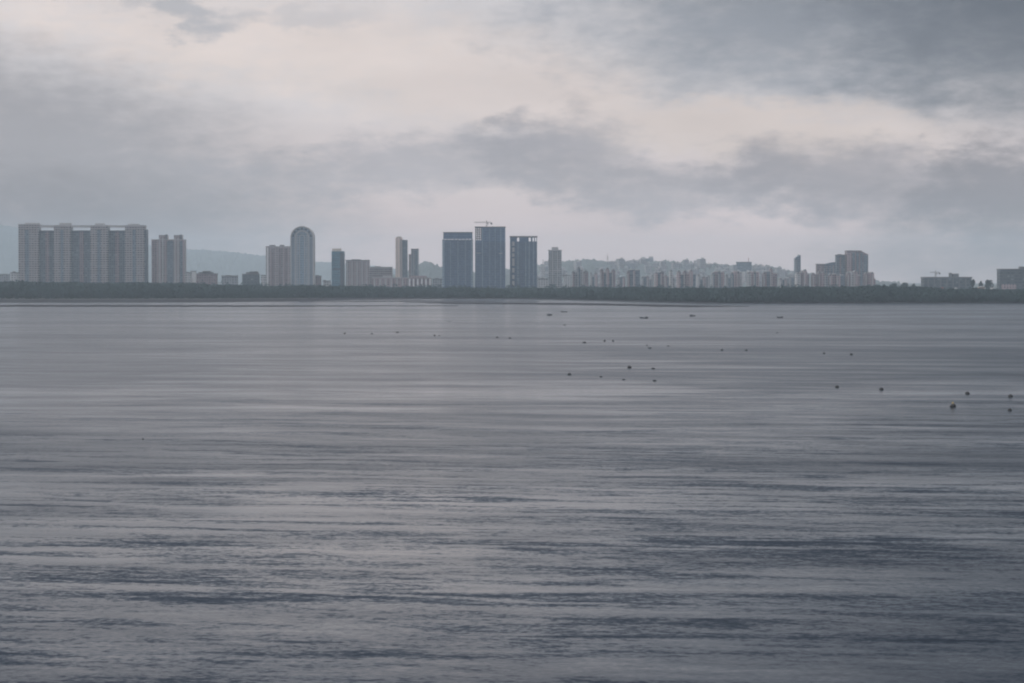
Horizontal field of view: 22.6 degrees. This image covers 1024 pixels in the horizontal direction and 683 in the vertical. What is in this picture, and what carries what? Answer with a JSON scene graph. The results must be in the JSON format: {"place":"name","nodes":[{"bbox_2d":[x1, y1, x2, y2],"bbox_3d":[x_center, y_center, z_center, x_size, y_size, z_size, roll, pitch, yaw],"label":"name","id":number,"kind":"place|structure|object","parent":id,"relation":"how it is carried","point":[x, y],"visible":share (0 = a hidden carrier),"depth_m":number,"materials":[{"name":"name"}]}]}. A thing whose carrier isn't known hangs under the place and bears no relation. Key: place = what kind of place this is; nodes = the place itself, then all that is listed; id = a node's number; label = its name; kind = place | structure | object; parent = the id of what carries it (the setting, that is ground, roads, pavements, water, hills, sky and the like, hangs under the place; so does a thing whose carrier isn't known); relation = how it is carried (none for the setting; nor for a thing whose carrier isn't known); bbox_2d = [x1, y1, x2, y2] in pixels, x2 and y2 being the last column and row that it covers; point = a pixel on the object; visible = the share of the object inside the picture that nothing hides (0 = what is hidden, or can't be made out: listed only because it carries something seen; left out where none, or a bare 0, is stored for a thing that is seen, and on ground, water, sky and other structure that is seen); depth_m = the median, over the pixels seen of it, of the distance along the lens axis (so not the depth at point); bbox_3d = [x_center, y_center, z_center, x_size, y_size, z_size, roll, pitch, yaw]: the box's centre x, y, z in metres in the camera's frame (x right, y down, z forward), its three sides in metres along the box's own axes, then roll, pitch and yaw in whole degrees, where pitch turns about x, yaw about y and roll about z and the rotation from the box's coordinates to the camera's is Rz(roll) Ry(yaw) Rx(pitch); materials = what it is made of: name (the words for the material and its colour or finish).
{"place":"outdoors","nodes":[
{"label":"outdoors","id":0,"kind":"place"},
{"bbox_2d":[0,225,394,284],"bbox_3d":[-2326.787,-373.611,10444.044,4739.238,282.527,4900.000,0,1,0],"label":"hills","id":1,"kind":"structure","parent":0,"point":[224,263],"depth_m":9891.69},
{"bbox_2d":[0,305,454,306],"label":"mudflat","id":2,"kind":"structure","parent":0,"point":[193,305],"depth_m":1968.62,"materials":[{"name":"grey soil"}]},
{"bbox_2d":[311,300,539,301],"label":"mudflat","id":3,"kind":"structure","parent":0,"point":[425,301],"depth_m":2369.25,"materials":[{"name":"grey soil"}]},
{"bbox_2d":[0,299,1023,682],"bbox_3d":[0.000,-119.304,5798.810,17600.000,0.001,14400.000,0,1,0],"label":"water","id":4,"kind":"structure","parent":0,"point":[266,495],"depth_m":239.88,"materials":[{"name":"grey liquid"}]},
{"bbox_2d":[0,283,1023,302],"bbox_3d":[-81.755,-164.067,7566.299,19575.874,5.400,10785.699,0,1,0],"label":"ground","id":5,"kind":"structure","parent":0,"point":[79,300],"depth_m":2441.33,"materials":[{"name":"soil"}]},
{"bbox_2d":[0,274,9,281],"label":"building","id":6,"kind":"structure","parent":5,"relation":"on","point":[4,277],"depth_m":3789.85,"materials":[{"name":"grey concrete"}]},
{"bbox_2d":[10,271,19,281],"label":"building","id":7,"kind":"structure","parent":5,"relation":"on","point":[14,275],"depth_m":3389.97,"materials":[{"name":"grey concrete"}]},
{"bbox_2d":[18,223,148,283],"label":"apartment complex","id":8,"kind":"structure","parent":5,"relation":"on","point":[103,253],"depth_m":3485.75,"materials":[{"name":"pale concrete"},{"name":"dark concrete"},{"name":"glass"}]},
{"bbox_2d":[151,234,186,282],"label":"apartment block","id":9,"kind":"structure","parent":5,"relation":"on","point":[168,263],"depth_m":3585.98,"materials":[{"name":"concrete"}]},
{"bbox_2d":[185,272,191,282],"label":"building","id":10,"kind":"structure","parent":5,"relation":"on","point":[188,276],"depth_m":3390.01,"materials":[{"name":"grey concrete"}]},
{"bbox_2d":[190,271,196,282],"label":"building","id":11,"kind":"structure","parent":5,"relation":"on","point":[193,276],"depth_m":3409.97,"materials":[{"name":"white paint"}]},
{"bbox_2d":[196,271,217,284],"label":"building","id":12,"kind":"structure","parent":5,"relation":"on","point":[208,277],"depth_m":3439.99,"materials":[{"name":"grey concrete"}]},
{"bbox_2d":[222,275,237,284],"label":"building","id":13,"kind":"structure","parent":5,"relation":"on","point":[230,279],"depth_m":3440.02,"materials":[{"name":"grey concrete"}]},
{"bbox_2d":[242,271,259,284],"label":"building","id":14,"kind":"structure","parent":5,"relation":"on","point":[252,277],"depth_m":3410.03,"materials":[{"name":"grey concrete"}]},
{"bbox_2d":[261,275,266,285],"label":"building","id":15,"kind":"structure","parent":5,"relation":"on","point":[263,279],"depth_m":3410.06,"materials":[{"name":"grey concrete"}]},
{"bbox_2d":[265,245,289,285],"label":"apartment block","id":16,"kind":"structure","parent":5,"relation":"on","point":[277,265],"depth_m":3587.11,"materials":[{"name":"concrete"}]},
{"bbox_2d":[290,226,314,285],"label":"domed tower","id":17,"kind":"structure","parent":5,"relation":"on","point":[302,255],"depth_m":3434.91,"materials":[{"name":"blue metal"}]},
{"bbox_2d":[315,275,320,285],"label":"building","id":18,"kind":"structure","parent":5,"relation":"on","point":[318,280],"depth_m":3490.04,"materials":[{"name":"grey concrete"}]},
{"bbox_2d":[323,280,330,285],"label":"building","id":19,"kind":"structure","parent":5,"relation":"on","point":[326,283],"depth_m":3490.11,"materials":[{"name":"grey concrete"}]},
{"bbox_2d":[331,248,344,285],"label":"office tower","id":20,"kind":"structure","parent":5,"relation":"on","point":[338,267],"depth_m":3688.40,"materials":[{"name":"concrete"}]},
{"bbox_2d":[345,259,369,285],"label":"building","id":21,"kind":"structure","parent":5,"relation":"on","point":[357,272],"depth_m":3687.54,"materials":[{"name":"concrete"}]},
{"bbox_2d":[370,266,392,284],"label":"building","id":22,"kind":"structure","parent":5,"relation":"on","point":[377,271],"depth_m":3787.61,"materials":[{"name":"concrete"}]},
{"bbox_2d":[372,276,407,286],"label":"podium building","id":23,"kind":"structure","parent":5,"relation":"on","point":[389,281],"depth_m":3491.01,"materials":[{"name":"concrete"}]},
{"bbox_2d":[395,236,407,276],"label":"slim tower","id":24,"kind":"structure","parent":5,"relation":"on","point":[401,257],"depth_m":3988.60,"materials":[{"name":"white paint"}]},
{"bbox_2d":[409,249,418,277],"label":"slim tower","id":25,"kind":"structure","parent":5,"relation":"on","point":[414,263],"depth_m":3939.20,"materials":[{"name":"concrete"}]},
{"bbox_2d":[408,276,431,286],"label":"podium building","id":26,"kind":"structure","parent":5,"relation":"on","point":[418,280],"depth_m":3471.01,"materials":[{"name":"concrete"}]},
{"bbox_2d":[433,278,441,286],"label":"building","id":27,"kind":"structure","parent":5,"relation":"on","point":[437,281],"depth_m":3550.06,"materials":[{"name":"grey concrete"}]},
{"bbox_2d":[442,232,472,287],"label":"dark tower","id":28,"kind":"structure","parent":5,"relation":"on","point":[457,261],"depth_m":3385.37,"materials":[{"name":"concrete"}]},
{"bbox_2d":[475,227,505,287],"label":"dark tower","id":29,"kind":"structure","parent":5,"relation":"on","point":[490,255],"depth_m":3385.18,"materials":[{"name":"concrete"}]},
{"bbox_2d":[0,280,1023,302],"bbox_3d":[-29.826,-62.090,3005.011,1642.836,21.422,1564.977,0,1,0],"label":"mangrove forest","id":30,"kind":"object","parent":5,"relation":"on","point":[188,290],"visible":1,"depth_m":2554.00,"materials":[{"name":"green plant"}]},
{"bbox_2d":[510,236,536,287],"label":"dark tower","id":31,"kind":"structure","parent":5,"relation":"on","point":[523,261],"depth_m":3436.25,"materials":[{"name":"concrete"}]},
{"bbox_2d":[538,278,547,287],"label":"building","id":32,"kind":"structure","parent":5,"relation":"on","point":[542,282],"depth_m":3690.06,"materials":[{"name":"grey concrete"}]},
{"bbox_2d":[541,266,544,278],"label":"slim tower","id":33,"kind":"structure","parent":5,"relation":"on","point":[542,271],"depth_m":4589.35,"materials":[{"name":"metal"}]},
{"bbox_2d":[548,247,561,287],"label":"slim tower","id":34,"kind":"structure","parent":5,"relation":"on","point":[554,261],"depth_m":3688.33,"materials":[{"name":"concrete"}]},
{"bbox_2d":[563,275,570,287],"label":"building","id":35,"kind":"structure","parent":5,"relation":"on","point":[567,280],"depth_m":3889.93,"materials":[{"name":"grey concrete"}]},
{"bbox_2d":[572,267,587,286],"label":"stepped apartment block","id":36,"kind":"structure","parent":5,"relation":"on","point":[579,277],"depth_m":3489.11,"materials":[{"name":"concrete"}]},
{"bbox_2d":[590,272,597,286],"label":"stepped apartment block","id":37,"kind":"structure","parent":5,"relation":"on","point":[594,280],"depth_m":3889.01,"materials":[{"name":"concrete"}]},
{"bbox_2d":[600,267,614,287],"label":"stepped apartment block","id":38,"kind":"structure","parent":5,"relation":"on","point":[607,277],"depth_m":3489.07,"materials":[{"name":"concrete"}]},
{"bbox_2d":[617,276,624,286],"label":"stepped apartment block","id":39,"kind":"structure","parent":5,"relation":"on","point":[620,280],"depth_m":3889.04,"materials":[{"name":"concrete"}]},
{"bbox_2d":[627,269,639,286],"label":"stepped apartment block","id":40,"kind":"structure","parent":5,"relation":"on","point":[633,277],"depth_m":3491.28,"materials":[{"name":"concrete"}]},
{"bbox_2d":[641,275,652,286],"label":"stepped apartment block","id":41,"kind":"structure","parent":5,"relation":"on","point":[646,281],"depth_m":3890.79,"materials":[{"name":"concrete"}]},
{"bbox_2d":[654,271,663,286],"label":"stepped apartment block","id":42,"kind":"structure","parent":5,"relation":"on","point":[658,278],"depth_m":3539.06,"materials":[{"name":"concrete"}]},
{"bbox_2d":[664,274,668,287],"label":"stepped apartment block","id":43,"kind":"structure","parent":5,"relation":"on","point":[666,281],"depth_m":3891.36,"materials":[{"name":"concrete"}]},
{"bbox_2d":[669,270,674,287],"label":"stepped apartment block","id":44,"kind":"structure","parent":5,"relation":"on","point":[671,280],"depth_m":3589.18,"materials":[{"name":"concrete"}]},
{"bbox_2d":[677,270,695,287],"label":"stepped apartment block","id":45,"kind":"structure","parent":5,"relation":"on","point":[687,279],"depth_m":3489.63,"materials":[{"name":"concrete"}]},
{"bbox_2d":[697,274,709,287],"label":"stepped apartment block","id":46,"kind":"structure","parent":5,"relation":"on","point":[704,281],"depth_m":3889.69,"materials":[{"name":"concrete"}]},
{"bbox_2d":[711,271,724,287],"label":"stepped apartment block","id":47,"kind":"structure","parent":5,"relation":"on","point":[717,279],"depth_m":3541.30,"materials":[{"name":"concrete"}]},
{"bbox_2d":[725,274,729,287],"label":"stepped apartment block","id":48,"kind":"structure","parent":5,"relation":"on","point":[727,281],"depth_m":3891.04,"materials":[{"name":"concrete"}]},
{"bbox_2d":[730,271,742,287],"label":"stepped apartment block","id":49,"kind":"structure","parent":5,"relation":"on","point":[736,278],"depth_m":3541.30,"materials":[{"name":"stone"}]},
{"bbox_2d":[747,271,758,286],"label":"stepped apartment block","id":50,"kind":"structure","parent":5,"relation":"on","point":[752,278],"depth_m":3541.33,"materials":[{"name":"concrete"}]},
{"bbox_2d":[762,268,776,286],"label":"stepped apartment block","id":51,"kind":"structure","parent":5,"relation":"on","point":[769,277],"depth_m":3541.26,"materials":[{"name":"concrete"}]},
{"bbox_2d":[778,276,793,287],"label":"stepped apartment block","id":52,"kind":"structure","parent":5,"relation":"on","point":[788,281],"depth_m":3891.40,"materials":[{"name":"concrete"}]},
{"bbox_2d":[794,255,800,285],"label":"slim tower","id":53,"kind":"structure","parent":5,"relation":"on","point":[797,263],"depth_m":3890.35,"materials":[{"name":"glass"}]},
{"bbox_2d":[795,269,808,286],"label":"stepped apartment block","id":54,"kind":"structure","parent":5,"relation":"on","point":[802,278],"depth_m":3490.78,"materials":[{"name":"concrete"}]},
{"bbox_2d":[811,273,817,286],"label":"stepped apartment block","id":55,"kind":"structure","parent":5,"relation":"on","point":[814,280],"depth_m":3491.51,"materials":[{"name":"concrete"}]},
{"bbox_2d":[815,264,824,273],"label":"tower block","id":56,"kind":"structure","parent":5,"relation":"on","point":[820,267],"depth_m":3789.39,"materials":[{"name":"grey concrete"}]},
{"bbox_2d":[817,271,826,286],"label":"stepped apartment block","id":57,"kind":"structure","parent":5,"relation":"on","point":[822,279],"depth_m":3490.03,"materials":[{"name":"concrete"}]},
{"bbox_2d":[825,262,834,285],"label":"tower block","id":58,"kind":"structure","parent":5,"relation":"on","point":[830,267],"depth_m":3838.44,"materials":[{"name":"stone"}]},
{"bbox_2d":[828,273,843,286],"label":"stepped apartment block","id":59,"kind":"structure","parent":5,"relation":"on","point":[834,279],"depth_m":3490.81,"materials":[{"name":"concrete"}]},
{"bbox_2d":[835,254,844,285],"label":"tower block","id":60,"kind":"structure","parent":5,"relation":"on","point":[839,264],"depth_m":3789.32,"materials":[{"name":"stone"}]},
{"bbox_2d":[846,270,859,286],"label":"stepped apartment block","id":61,"kind":"structure","parent":5,"relation":"on","point":[852,278],"depth_m":3490.78,"materials":[{"name":"concrete"}]},
{"bbox_2d":[845,250,867,285],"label":"tower block","id":62,"kind":"structure","parent":5,"relation":"on","point":[857,260],"depth_m":3785.93,"materials":[{"name":"stone"}]},
{"bbox_2d":[863,272,874,285],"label":"stepped apartment block","id":63,"kind":"structure","parent":5,"relation":"on","point":[869,278],"depth_m":3490.76,"materials":[{"name":"concrete"}]},
{"bbox_2d":[921,273,971,288],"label":"long low building","id":64,"kind":"structure","parent":5,"relation":"on","point":[954,281],"depth_m":3486.01,"materials":[{"name":"concrete"}]},
{"bbox_2d":[970,279,974,287],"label":"shore tree","id":65,"kind":"object","parent":5,"relation":"on","point":[972,282],"visible":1,"depth_m":2898.09,"materials":[{"name":"green plant"}]},
{"bbox_2d":[985,280,993,288],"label":"shore tree","id":66,"kind":"object","parent":5,"relation":"on","point":[988,283],"visible":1,"depth_m":2896.69,"materials":[{"name":"green plant"}]},
{"bbox_2d":[996,267,1023,289],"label":"block","id":67,"kind":"structure","parent":5,"relation":"on","point":[1010,279],"depth_m":3288.97,"materials":[{"name":"concrete"}]},
{"bbox_2d":[0,0,1023,282],"label":"sky","id":68,"kind":"structure","parent":0,"point":[765,132],"materials":[{"name":"grey"}]},
{"bbox_2d":[410,302,748,306],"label":"mudflat","id":69,"kind":"structure","parent":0,"point":[608,304],"depth_m":2068.07,"materials":[{"name":"grey soil"}]},
{"bbox_2d":[393,258,899,287],"bbox_3d":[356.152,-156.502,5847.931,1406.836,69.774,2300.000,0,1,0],"label":"hills","id":70,"kind":"structure","parent":0,"point":[429,269],"depth_m":5601.90,"materials":[{"name":"grey"}]},
{"bbox_2d":[538,265,548,271],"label":"hillside block","id":71,"kind":"structure","parent":70,"relation":"on","point":[546,268],"depth_m":5550.43,"materials":[{"name":"concrete"}]},
{"bbox_2d":[574,260,581,269],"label":"hillside flats","id":72,"kind":"structure","parent":70,"relation":"on","point":[578,263],"depth_m":5455.82,"materials":[{"name":"concrete"}]},
{"bbox_2d":[611,263,617,269],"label":"hillside flats","id":73,"kind":"structure","parent":70,"relation":"on","point":[614,266],"depth_m":5501.42,"materials":[{"name":"concrete"}]},
{"bbox_2d":[616,257,623,268],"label":"hillside flats","id":74,"kind":"structure","parent":70,"relation":"on","point":[620,263],"depth_m":5581.06,"materials":[{"name":"concrete"}]},
{"bbox_2d":[627,262,634,269],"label":"hillside block","id":75,"kind":"structure","parent":70,"relation":"on","point":[630,265],"depth_m":5564.71,"materials":[{"name":"concrete"}]},
{"bbox_2d":[638,258,646,264],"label":"hillside house","id":76,"kind":"structure","parent":70,"relation":"on","point":[643,261],"depth_m":5823.16,"materials":[{"name":"concrete"}]},
{"bbox_2d":[640,257,652,261],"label":"slab block","id":77,"kind":"structure","parent":70,"relation":"on","point":[650,259],"depth_m":5984.65,"materials":[{"name":"concrete"}]},
{"bbox_2d":[652,262,658,267],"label":"hillside house","id":78,"kind":"structure","parent":70,"relation":"on","point":[655,265],"depth_m":5660.66,"materials":[{"name":"concrete"}]},
{"bbox_2d":[659,260,665,269],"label":"hillside flats","id":79,"kind":"structure","parent":70,"relation":"on","point":[662,264],"depth_m":5469.91,"materials":[{"name":"concrete"}]},
{"bbox_2d":[671,262,679,269],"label":"hillside house","id":80,"kind":"structure","parent":70,"relation":"on","point":[675,265],"depth_m":5606.39,"materials":[{"name":"concrete"}]},
{"bbox_2d":[684,263,693,269],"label":"hillside block","id":81,"kind":"structure","parent":70,"relation":"on","point":[689,266],"depth_m":5570.86,"materials":[{"name":"concrete"}]},
{"bbox_2d":[691,267,697,275],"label":"hillside flats","id":82,"kind":"structure","parent":70,"relation":"on","point":[695,270],"depth_m":5183.22,"materials":[{"name":"concrete"}]},
{"bbox_2d":[697,257,705,270],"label":"hillside flats","id":83,"kind":"structure","parent":70,"relation":"on","point":[701,263],"depth_m":5570.70,"materials":[{"name":"concrete"}]},
{"bbox_2d":[732,258,751,272],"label":"slab block","id":84,"kind":"structure","parent":70,"relation":"on","point":[742,267],"depth_m":5185.40,"materials":[{"name":"stone"}]},
{"bbox_2d":[743,270,749,283],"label":"hillside flats","id":85,"kind":"structure","parent":70,"relation":"on","point":[744,277],"depth_m":5134.31,"materials":[{"name":"concrete"}]},
{"bbox_2d":[755,266,766,270],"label":"hillside block","id":86,"kind":"structure","parent":70,"relation":"on","point":[760,268],"depth_m":5467.77,"materials":[{"name":"concrete"}]},
{"bbox_2d":[779,269,787,278],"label":"hillside flats","id":87,"kind":"structure","parent":70,"relation":"on","point":[783,273],"depth_m":5351.10,"materials":[{"name":"concrete"}]}
]}

